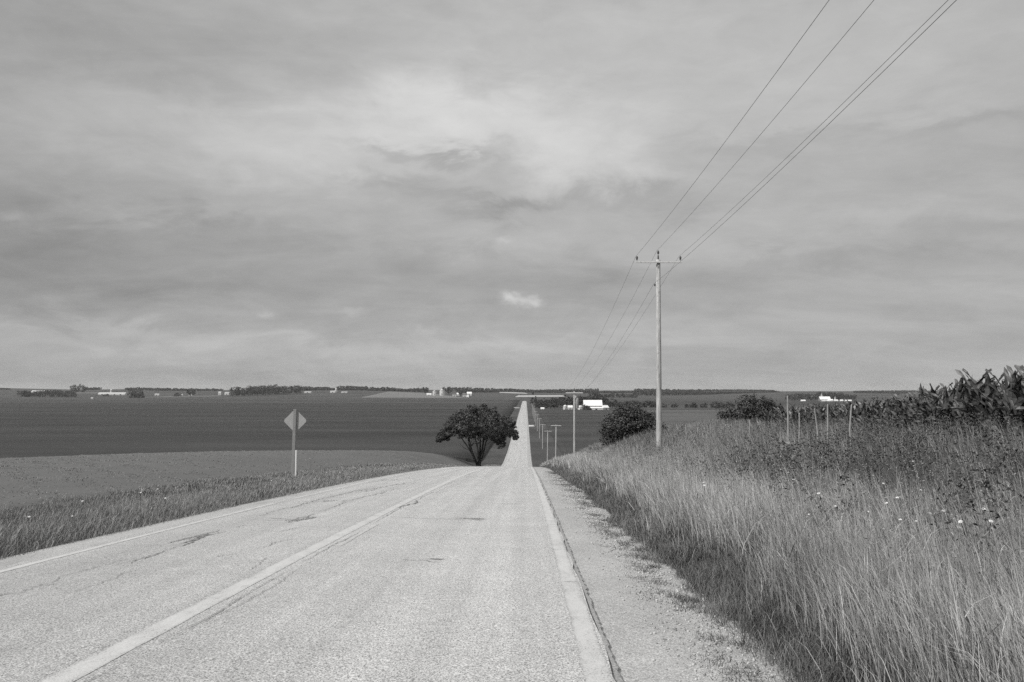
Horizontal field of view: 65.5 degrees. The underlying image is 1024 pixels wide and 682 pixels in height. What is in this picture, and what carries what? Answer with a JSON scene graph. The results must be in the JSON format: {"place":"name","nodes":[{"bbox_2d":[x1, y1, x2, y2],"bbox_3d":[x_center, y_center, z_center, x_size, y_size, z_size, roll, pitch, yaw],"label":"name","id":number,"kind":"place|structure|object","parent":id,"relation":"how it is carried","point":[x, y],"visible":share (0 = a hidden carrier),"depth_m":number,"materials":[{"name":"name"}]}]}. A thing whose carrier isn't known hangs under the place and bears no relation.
{"place":"outdoors","nodes":[
{"label":"outdoors","id":0,"kind":"place"},
{"bbox_2d":[159,395,220,396],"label":"stubble field","id":1,"kind":"structure","parent":0,"point":[192,396],"depth_m":2478.24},
{"bbox_2d":[0,402,517,462],"bbox_3d":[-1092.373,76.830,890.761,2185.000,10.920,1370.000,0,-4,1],"label":"soybean field","id":2,"kind":"structure","parent":0,"point":[35,429],"depth_m":501.25,"materials":[{"name":"plant"}]},
{"bbox_2d":[0,401,615,681],"bbox_3d":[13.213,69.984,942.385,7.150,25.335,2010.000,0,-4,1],"label":"road","id":3,"kind":"structure","parent":0,"point":[482,600],"depth_m":7.97,"materials":[{"name":"asphalt"}]},
{"bbox_2d":[0,503,275,572],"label":"edge line","id":4,"kind":"object","parent":3,"relation":"on","point":[39,561],"visible":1,"depth_m":12.04,"materials":[{"name":"white paint"}]},
{"bbox_2d":[38,407,523,681],"bbox_3d":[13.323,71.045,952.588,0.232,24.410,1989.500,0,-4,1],"label":"line","id":5,"kind":"object","parent":3,"relation":"on","point":[82,668],"visible":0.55,"depth_m":7.13,"materials":[{"name":"white paint"}]},
{"bbox_2d":[0,472,575,681],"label":"road crack","id":6,"kind":"object","parent":3,"relation":"on","point":[271,556],"visible":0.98,"depth_m":11.43,"materials":[{"name":"asphalt"}]},
{"bbox_2d":[334,524,378,545],"bbox_3d":[-2.514,3.163,13.074,0.132,0.185,3.000,0,-4,1],"label":"line","id":7,"kind":"object","parent":3,"relation":"on","point":[355,535],"visible":1,"depth_m":12.82,"materials":[{"name":"white paint"}]},
{"bbox_2d":[292,406,521,498],"bbox_3d":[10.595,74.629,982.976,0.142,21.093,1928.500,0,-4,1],"label":"edge line","id":8,"kind":"object","parent":3,"relation":"on","point":[371,480],"visible":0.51,"depth_m":29.17,"materials":[{"name":"white paint"}]},
{"bbox_2d":[526,424,613,681],"bbox_3d":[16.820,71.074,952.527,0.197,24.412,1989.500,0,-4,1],"label":"edge line","id":9,"kind":"object","parent":3,"relation":"on","point":[594,664],"visible":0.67,"depth_m":7.33,"materials":[{"name":"white paint"}]},
{"bbox_2d":[533,467,623,681],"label":"pavement edge joint","id":10,"kind":"object","parent":3,"relation":"on","point":[610,654],"visible":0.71,"depth_m":7.37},
{"bbox_2d":[362,391,465,397],"bbox_3d":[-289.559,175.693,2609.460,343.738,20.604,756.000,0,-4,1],"label":"stubble field","id":11,"kind":"structure","parent":0,"point":[391,394],"depth_m":2419.80,"materials":[{"name":"plant"}]},
{"bbox_2d":[0,388,1022,681],"bbox_3d":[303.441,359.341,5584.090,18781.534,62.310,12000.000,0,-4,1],"label":"ground","id":12,"kind":"structure","parent":0,"point":[20,488],"depth_m":51.29,"materials":[{"name":"plant"}]},
{"bbox_2d":[16,390,76,396],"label":"hedgerow woods","id":13,"kind":"object","parent":12,"relation":"on","point":[60,393],"visible":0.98,"depth_m":2345.86,"materials":[{"name":"plant"}]},
{"bbox_2d":[69,384,86,391],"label":"woods","id":14,"kind":"object","parent":12,"relation":"on","point":[78,388],"visible":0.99,"depth_m":2972.68,"materials":[{"name":"plant"}]},
{"bbox_2d":[98,392,126,394],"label":"dairy barn","id":15,"kind":"structure","parent":12,"relation":"on","point":[112,393],"depth_m":2709.87,"materials":[{"name":"white"}]},
{"bbox_2d":[127,389,137,397],"bbox_3d":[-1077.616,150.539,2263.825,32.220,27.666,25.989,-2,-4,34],"label":"hedge shrub","id":16,"kind":"object","parent":12,"relation":"on","point":[133,394],"visible":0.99,"depth_m":2260.11,"materials":[{"name":"grey plant"}]},
{"bbox_2d":[125,387,149,389],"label":"woods","id":17,"kind":"object","parent":12,"relation":"on","point":[133,388],"visible":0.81,"depth_m":3565.56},
{"bbox_2d":[148,388,222,390],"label":"woods","id":18,"kind":"object","parent":12,"relation":"on","point":[180,389],"visible":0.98,"depth_m":3564.69,"materials":[{"name":"plant"}]},
{"bbox_2d":[0,450,428,503],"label":"meadow grass","id":19,"kind":"structure","parent":12,"relation":"on","point":[38,462],"depth_m":37.48,"materials":[{"name":"plant"}]},
{"bbox_2d":[0,462,500,559],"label":"verge grass","id":20,"kind":"structure","parent":12,"relation":"on","point":[121,511],"depth_m":18.82,"materials":[{"name":"plant"}]},
{"bbox_2d":[0,400,518,401],"bbox_3d":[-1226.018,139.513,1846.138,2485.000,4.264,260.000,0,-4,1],"label":"crop field","id":21,"kind":"structure","parent":12,"relation":"on","point":[259,400],"depth_m":1782.55,"materials":[{"name":"plant"}]},
{"bbox_2d":[0,401,522,566],"bbox_3d":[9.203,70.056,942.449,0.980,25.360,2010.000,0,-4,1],"label":"gravel shoulder","id":22,"kind":"object","parent":12,"relation":"on","point":[47,552],"visible":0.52,"depth_m":14.19},
{"bbox_2d":[229,384,301,395],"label":"woods","id":23,"kind":"object","parent":12,"relation":"on","point":[262,391],"visible":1,"depth_m":2539.73,"materials":[{"name":"plant"}]},
{"bbox_2d":[284,409,305,474],"bbox_3d":[-9.804,4.847,35.895,0.990,3.527,0.106,0,-4,1],"label":"warning sign","id":24,"kind":"object","parent":12,"relation":"on","point":[295,420],"visible":0.78,"depth_m":35.97,"materials":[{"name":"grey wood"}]},
{"bbox_2d":[301,388,368,389],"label":"woods","id":25,"kind":"object","parent":12,"relation":"on","point":[334,389],"visible":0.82,"depth_m":3083.22,"materials":[{"name":"plant"}]},
{"bbox_2d":[336,385,368,388],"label":"woods","id":26,"kind":"object","parent":12,"relation":"on","point":[357,387],"visible":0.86,"depth_m":3558.81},
{"bbox_2d":[367,388,423,391],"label":"woods","id":27,"kind":"object","parent":12,"relation":"on","point":[406,390],"visible":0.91,"depth_m":3077.03,"materials":[{"name":"plant"}]},
{"bbox_2d":[435,404,519,465],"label":"spreading tree","id":28,"kind":"object","parent":12,"relation":"on","point":[468,426],"visible":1,"depth_m":177.29,"materials":[{"name":"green plant"}]},
{"bbox_2d":[454,387,511,390],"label":"woods","id":29,"kind":"object","parent":12,"relation":"on","point":[509,389],"visible":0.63,"depth_m":3544.93,"materials":[{"name":"plant"}]},
{"bbox_2d":[456,389,523,391],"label":"woods","id":30,"kind":"object","parent":12,"relation":"on","point":[480,390],"visible":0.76,"depth_m":3071.64,"materials":[{"name":"plant"}]},
{"bbox_2d":[511,390,598,392],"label":"woods","id":31,"kind":"object","parent":12,"relation":"on","point":[562,391],"visible":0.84,"depth_m":3069.74,"materials":[{"name":"plant"}]},
{"bbox_2d":[551,425,560,457],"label":"utility pole","id":32,"kind":"object","parent":12,"relation":"on","point":[556,439],"visible":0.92,"depth_m":184.73,"materials":[{"name":"grey wood"}]},
{"bbox_2d":[544,388,598,390],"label":"woods","id":33,"kind":"object","parent":12,"relation":"on","point":[597,389],"visible":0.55,"depth_m":3543.89,"materials":[{"name":"plant"}]},
{"bbox_2d":[566,388,582,452],"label":"utility pole","id":34,"kind":"object","parent":12,"relation":"on","point":[576,403],"visible":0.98,"depth_m":113.34,"materials":[{"name":"grey wood"}]},
{"bbox_2d":[583,400,602,409],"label":"barn","id":35,"kind":"structure","parent":12,"relation":"on","point":[593,403],"depth_m":973.61,"materials":[{"name":"white metal"}]},
{"bbox_2d":[605,398,618,407],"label":"deciduous tree","id":36,"kind":"object","parent":12,"relation":"on","point":[614,404],"visible":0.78,"depth_m":1052.96,"materials":[{"name":"grey plant"}]},
{"bbox_2d":[588,392,637,397],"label":"woods","id":37,"kind":"object","parent":12,"relation":"on","point":[612,394],"visible":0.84,"depth_m":2293.07,"materials":[{"name":"plant"}]},
{"bbox_2d":[598,390,632,392],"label":"woods","id":38,"kind":"object","parent":12,"relation":"on","point":[607,391],"visible":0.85,"depth_m":3529.43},
{"bbox_2d":[597,404,665,446],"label":"round bush","id":39,"kind":"object","parent":12,"relation":"on","point":[631,420],"visible":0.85,"depth_m":64.67,"materials":[{"name":"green plant"}]},
{"bbox_2d":[632,390,655,395],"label":"woods","id":40,"kind":"object","parent":12,"relation":"on","point":[644,392],"visible":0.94,"depth_m":2888.96,"materials":[{"name":"plant"}]},
{"bbox_2d":[641,400,651,406],"bbox_3d":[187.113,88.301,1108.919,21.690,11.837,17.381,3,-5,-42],"label":"hedge shrub","id":41,"kind":"object","parent":12,"relation":"on","point":[647,403],"visible":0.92,"depth_m":1106.70,"materials":[{"name":"grey plant"}]},
{"bbox_2d":[545,471,771,681],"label":"gravel weeds","id":42,"kind":"object","parent":12,"relation":"on","point":[690,607],"visible":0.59,"depth_m":8.10,"materials":[{"name":"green plant"}]},
{"bbox_2d":[635,250,681,447],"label":"utility pole","id":43,"kind":"object","parent":12,"relation":"on","point":[658,370],"visible":0.94,"depth_m":41.82,"materials":[{"name":"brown wood"}]},
{"bbox_2d":[555,0,828,418],"bbox_3d":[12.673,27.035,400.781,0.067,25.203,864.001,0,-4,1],"label":"power line","id":44,"kind":"object","parent":43,"relation":"attached to","point":[729,135],"visible":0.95,"depth_m":21.26,"materials":[{"name":"metal"}]},
{"bbox_2d":[533,0,873,416],"bbox_3d":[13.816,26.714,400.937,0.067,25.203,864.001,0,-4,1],"label":"power line","id":45,"kind":"object","parent":43,"relation":"attached to","point":[753,142],"visible":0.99,"depth_m":22.91,"materials":[{"name":"metal"}]},
{"bbox_2d":[539,0,947,427],"bbox_3d":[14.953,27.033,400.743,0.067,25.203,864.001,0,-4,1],"label":"power line","id":46,"kind":"object","parent":43,"relation":"attached to","point":[802,142],"visible":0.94,"depth_m":21.51,"materials":[{"name":"metal"}]},
{"bbox_2d":[539,0,955,422],"bbox_3d":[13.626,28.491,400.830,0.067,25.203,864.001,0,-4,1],"label":"power line","id":47,"kind":"object","parent":43,"relation":"attached to","point":[814,137],"visible":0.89,"depth_m":17.53,"materials":[{"name":"metal"}]},
{"bbox_2d":[526,401,800,681],"bbox_3d":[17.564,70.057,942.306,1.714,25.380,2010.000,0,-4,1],"label":"gravel shoulder","id":48,"kind":"object","parent":12,"relation":"on","point":[634,649],"visible":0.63,"depth_m":7.25},
{"bbox_2d":[542,474,786,681],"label":"loose gravel","id":49,"kind":"structure","parent":48,"relation":"on","point":[597,511],"depth_m":8.56,"materials":[{"name":"gravel"}]},
{"bbox_2d":[662,389,774,391],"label":"woods","id":50,"kind":"object","parent":12,"relation":"on","point":[680,390],"visible":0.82,"depth_m":3530.14,"materials":[{"name":"plant"}]},
{"bbox_2d":[662,390,779,394],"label":"woods","id":51,"kind":"object","parent":12,"relation":"on","point":[696,392],"visible":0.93,"depth_m":3056.39,"materials":[{"name":"plant"}]},
{"bbox_2d":[715,393,784,422],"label":"wide shrub","id":52,"kind":"object","parent":12,"relation":"on","point":[750,408],"visible":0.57,"depth_m":80.50,"materials":[{"name":"grey plant"}]},
{"bbox_2d":[538,412,1023,681],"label":"tall grass","id":53,"kind":"structure","parent":12,"relation":"on","point":[936,597],"depth_m":8.33,"materials":[{"name":"plant"}]},
{"bbox_2d":[582,436,1023,588],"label":"grass seed heads","id":54,"kind":"object","parent":53,"relation":"attached to","point":[837,485],"depth_m":10.37,"materials":[{"name":"plant"}]},
{"bbox_2d":[540,463,1023,681],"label":"short grass","id":55,"kind":"structure","parent":12,"relation":"on","point":[628,515],"depth_m":7.67,"materials":[{"name":"plant"}]},
{"bbox_2d":[787,396,788,444],"bbox_3d":[8.917,3.128,25.706,0.077,2.729,0.085,0,-4,1],"label":"fence post","id":56,"kind":"object","parent":12,"relation":"on","point":[787,418],"visible":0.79,"depth_m":25.73,"materials":[{"name":"grey wood"}]},
{"bbox_2d":[784,404,797,424],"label":"corn plant","id":57,"kind":"object","parent":12,"relation":"on","point":[791,414],"visible":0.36,"depth_m":37.20,"materials":[{"name":"grey plant"}]},
{"bbox_2d":[589,412,1023,569],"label":"broadleaf weeds","id":58,"kind":"object","parent":12,"relation":"on","point":[983,433],"visible":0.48,"depth_m":16.69,"materials":[{"name":"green plant"}]},
{"bbox_2d":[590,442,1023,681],"bbox_3d":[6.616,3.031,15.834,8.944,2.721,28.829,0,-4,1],"label":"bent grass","id":59,"kind":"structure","parent":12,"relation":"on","point":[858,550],"depth_m":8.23,"materials":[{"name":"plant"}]},
{"bbox_2d":[807,401,826,423],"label":"corn plant","id":60,"kind":"object","parent":12,"relation":"on","point":[821,410],"visible":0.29,"depth_m":33.58,"materials":[{"name":"grey plant"}]},
{"bbox_2d":[785,393,856,399],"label":"woods","id":61,"kind":"object","parent":12,"relation":"on","point":[837,396],"visible":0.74,"depth_m":1934.72,"materials":[{"name":"plant"}]},
{"bbox_2d":[827,404,828,446],"bbox_3d":[9.238,3.014,23.301,0.082,2.330,0.068,-2,-4,30],"label":"fence post","id":62,"kind":"object","parent":12,"relation":"on","point":[827,424],"visible":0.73,"depth_m":23.32,"materials":[{"name":"grey wood"}]},
{"bbox_2d":[849,404,851,448],"bbox_3d":[9.459,2.893,22.205,0.106,2.263,0.071,0,-4,1],"label":"fence post","id":63,"kind":"object","parent":12,"relation":"on","point":[850,424],"visible":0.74,"depth_m":22.22,"materials":[{"name":"grey wood"}]},
{"bbox_2d":[853,399,862,427],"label":"corn plant","id":64,"kind":"object","parent":12,"relation":"on","point":[858,411],"visible":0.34,"depth_m":29.80,"materials":[{"name":"grey plant"}]},
{"bbox_2d":[854,399,870,428],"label":"corn plant","id":65,"kind":"object","parent":12,"relation":"on","point":[863,407],"visible":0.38,"depth_m":29.27,"materials":[{"name":"grey plant"}]},
{"bbox_2d":[861,400,885,425],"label":"corn plant","id":66,"kind":"object","parent":12,"relation":"on","point":[875,412],"visible":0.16,"depth_m":28.49,"materials":[{"name":"grey plant"}]},
{"bbox_2d":[865,398,891,430],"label":"corn plant","id":67,"kind":"object","parent":12,"relation":"on","point":[876,410],"visible":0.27,"depth_m":28.01,"materials":[{"name":"grey plant"}]},
{"bbox_2d":[877,403,895,430],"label":"corn plant","id":68,"kind":"object","parent":12,"relation":"on","point":[890,410],"visible":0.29,"depth_m":27.42,"materials":[{"name":"grey plant"}]},
{"bbox_2d":[886,398,891,424],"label":"corn plant","id":69,"kind":"object","parent":12,"relation":"on","point":[887,406],"visible":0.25,"depth_m":27.73,"materials":[{"name":"grey plant"}]},
{"bbox_2d":[853,390,930,391],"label":"woods","id":70,"kind":"object","parent":12,"relation":"on","point":[891,391],"visible":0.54,"depth_m":3506.16,"materials":[{"name":"plant"}]},
{"bbox_2d":[853,391,930,392],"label":"woods","id":71,"kind":"object","parent":12,"relation":"on","point":[880,392],"visible":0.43,"depth_m":3031.14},
{"bbox_2d":[879,392,905,428],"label":"corn plant","id":72,"kind":"object","parent":12,"relation":"on","point":[888,400],"visible":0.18,"depth_m":27.62,"materials":[{"name":"grey plant"}]},
{"bbox_2d":[888,394,918,436],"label":"corn plant","id":73,"kind":"object","parent":12,"relation":"on","point":[903,404],"visible":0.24,"depth_m":26.44,"materials":[{"name":"grey plant"}]},
{"bbox_2d":[893,398,921,434],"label":"corn plant","id":74,"kind":"object","parent":12,"relation":"on","point":[911,412],"visible":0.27,"depth_m":25.79,"materials":[{"name":"grey plant"}]},
{"bbox_2d":[901,399,916,427],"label":"corn plant","id":75,"kind":"object","parent":12,"relation":"on","point":[908,411],"visible":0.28,"depth_m":25.95,"materials":[{"name":"grey plant"}]},
{"bbox_2d":[902,404,926,432],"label":"corn plant","id":76,"kind":"object","parent":12,"relation":"on","point":[912,417],"visible":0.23,"depth_m":25.55,"materials":[{"name":"grey plant"}]},
{"bbox_2d":[903,395,929,432],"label":"corn plant","id":77,"kind":"object","parent":12,"relation":"on","point":[916,400],"visible":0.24,"depth_m":25.14,"materials":[{"name":"grey plant"}]},
{"bbox_2d":[910,383,926,429],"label":"corn plant","id":78,"kind":"object","parent":12,"relation":"on","point":[921,390],"visible":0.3,"depth_m":25.43,"materials":[{"name":"grey plant"}]},
{"bbox_2d":[914,385,939,430],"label":"corn plant","id":79,"kind":"object","parent":12,"relation":"on","point":[938,386],"visible":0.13,"depth_m":25.03,"materials":[{"name":"grey plant"}]},
{"bbox_2d":[910,387,945,433],"bbox_3d":[12.760,2.462,23.902,1.468,2.171,0.756,-2,-4,25],"label":"corn plant","id":80,"kind":"object","parent":12,"relation":"on","point":[933,405],"visible":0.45,"depth_m":24.03,"materials":[{"name":"grey plant"}]},
{"bbox_2d":[917,382,952,425],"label":"corn plant","id":81,"kind":"object","parent":12,"relation":"on","point":[927,415],"visible":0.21,"depth_m":24.27,"materials":[{"name":"grey plant"}]},
{"bbox_2d":[928,383,941,429],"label":"corn plant","id":82,"kind":"object","parent":12,"relation":"on","point":[934,391],"visible":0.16,"depth_m":24.65,"materials":[{"name":"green plant"}]},
{"bbox_2d":[927,386,951,433],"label":"corn plant","id":83,"kind":"object","parent":12,"relation":"on","point":[943,402],"visible":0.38,"depth_m":23.59,"materials":[{"name":"grey plant"}]},
{"bbox_2d":[939,381,958,427],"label":"corn plant","id":84,"kind":"object","parent":12,"relation":"on","point":[951,396],"visible":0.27,"depth_m":23.47,"materials":[{"name":"grey plant"}]},
{"bbox_2d":[943,394,957,436],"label":"corn plant","id":85,"kind":"object","parent":12,"relation":"on","point":[953,404],"visible":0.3,"depth_m":23.08,"materials":[{"name":"grey plant"}]},
{"bbox_2d":[941,377,969,431],"bbox_3d":[13.138,2.186,23.008,0.644,2.409,1.324,1,-4,-15],"label":"corn plant","id":86,"kind":"object","parent":12,"relation":"on","point":[959,387],"visible":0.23,"depth_m":23.00,"materials":[{"name":"grey plant"}]},
{"bbox_2d":[941,387,971,438],"bbox_3d":[12.933,2.357,22.846,0.668,2.037,1.332,5,-6,-19],"label":"corn plant","id":87,"kind":"object","parent":12,"relation":"on","point":[961,404],"visible":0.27,"depth_m":22.86,"materials":[{"name":"grey plant"}]},
{"bbox_2d":[962,374,972,436],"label":"corn plant","id":88,"kind":"object","parent":12,"relation":"on","point":[966,406],"visible":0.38,"depth_m":22.38,"materials":[{"name":"grey plant"}]},
{"bbox_2d":[955,374,985,437],"bbox_3d":[12.767,2.068,21.987,1.509,2.356,0.666,3,-5,-40],"label":"corn plant","id":89,"kind":"object","parent":12,"relation":"on","point":[975,409],"visible":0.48,"depth_m":21.92,"materials":[{"name":"grey plant"}]},
{"bbox_2d":[943,369,1000,433],"bbox_3d":[12.987,2.028,22.319,1.691,2.500,0.894,-3,-4,36],"label":"corn plant","id":90,"kind":"object","parent":12,"relation":"on","point":[959,372],"visible":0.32,"depth_m":22.37,"materials":[{"name":"grey plant"}]},
{"bbox_2d":[953,368,1004,433],"bbox_3d":[13.012,1.980,21.862,1.526,2.502,0.638,-3,-4,37],"label":"corn plant","id":91,"kind":"object","parent":12,"relation":"on","point":[982,387],"visible":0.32,"depth_m":22.08,"materials":[{"name":"grey plant"}]},
{"bbox_2d":[965,373,1006,428],"bbox_3d":[12.891,2.029,21.365,0.536,2.407,1.569,2,-4,-33],"label":"corn plant","id":92,"kind":"object","parent":12,"relation":"on","point":[983,403],"visible":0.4,"depth_m":21.51,"materials":[{"name":"grey plant"}]},
{"bbox_2d":[980,382,1000,433],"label":"corn plant","id":93,"kind":"object","parent":12,"relation":"on","point":[992,405],"visible":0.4,"depth_m":21.13,"materials":[{"name":"grey plant"}]},
{"bbox_2d":[979,369,1009,436],"bbox_3d":[12.917,1.953,20.712,1.474,2.498,0.368,-2,-4,28],"label":"corn plant","id":94,"kind":"object","parent":12,"relation":"on","point":[1001,395],"visible":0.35,"depth_m":20.86,"materials":[{"name":"grey plant"}]},
{"bbox_2d":[985,381,1004,427],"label":"corn plant","id":95,"kind":"object","parent":12,"relation":"on","point":[994,392],"visible":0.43,"depth_m":21.04,"materials":[{"name":"grey plant"}]},
{"bbox_2d":[985,372,1005,437],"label":"corn plant","id":96,"kind":"object","parent":12,"relation":"on","point":[987,388],"visible":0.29,"depth_m":21.61,"materials":[{"name":"grey plant"}]},
{"bbox_2d":[979,365,1023,436],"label":"corn plant","id":97,"kind":"object","parent":12,"relation":"on","point":[1009,369],"visible":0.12,"depth_m":20.65,"materials":[{"name":"grey plant"}]},
{"bbox_2d":[996,367,1017,431],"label":"corn plant","id":98,"kind":"object","parent":12,"relation":"on","point":[1007,394],"visible":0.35,"depth_m":20.58,"materials":[{"name":"grey plant"}]},
{"bbox_2d":[1003,371,1023,439],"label":"corn plant","id":99,"kind":"object","parent":12,"relation":"on","point":[1016,400],"visible":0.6,"depth_m":19.94,"materials":[{"name":"grey plant"}]},
{"bbox_2d":[1008,369,1023,429],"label":"corn plant","id":100,"kind":"object","parent":12,"relation":"on","point":[1021,373],"visible":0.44,"depth_m":20.19,"materials":[{"name":"grey plant"}]},
{"bbox_2d":[1010,365,1023,422],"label":"corn plant","id":101,"kind":"object","parent":12,"relation":"on","point":[1022,386],"visible":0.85,"depth_m":19.46,"materials":[{"name":"grey plant"}]},
{"bbox_2d":[1013,370,1023,436],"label":"corn plant","id":102,"kind":"object","parent":12,"relation":"on","point":[1017,395],"visible":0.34,"depth_m":19.98,"materials":[{"name":"grey plant"}]},
{"bbox_2d":[0,0,1023,390],"label":"sky","id":103,"kind":"structure","parent":0,"point":[201,194],"materials":[{"name":"grey"}]},
{"bbox_2d":[516,395,564,396],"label":"wheat field","id":104,"kind":"structure","parent":0,"point":[540,396],"depth_m":2397.37,"materials":[{"name":"plant"}]},
{"bbox_2d":[537,409,614,454],"bbox_3d":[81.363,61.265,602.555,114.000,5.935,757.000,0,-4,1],"label":"soybean field","id":105,"kind":"structure","parent":0,"point":[587,424],"depth_m":517.07,"materials":[{"name":"plant"}]},
{"bbox_2d":[537,405,839,409],"bbox_3d":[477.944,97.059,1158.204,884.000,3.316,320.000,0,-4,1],"label":"crop field","id":106,"kind":"structure","parent":0,"point":[668,407],"depth_m":1039.56,"materials":[{"name":"plant"}]},
{"bbox_2d":[533,400,882,404],"bbox_3d":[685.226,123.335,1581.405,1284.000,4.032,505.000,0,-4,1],"label":"crop field","id":107,"kind":"structure","parent":0,"point":[666,402],"depth_m":1540.76,"materials":[{"name":"plant"}]},
{"bbox_2d":[644,410,798,428],"bbox_3d":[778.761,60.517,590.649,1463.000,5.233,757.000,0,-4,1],"label":"hay field","id":108,"kind":"structure","parent":0,"point":[671,417],"depth_m":726.66,"materials":[{"name":"plant"}]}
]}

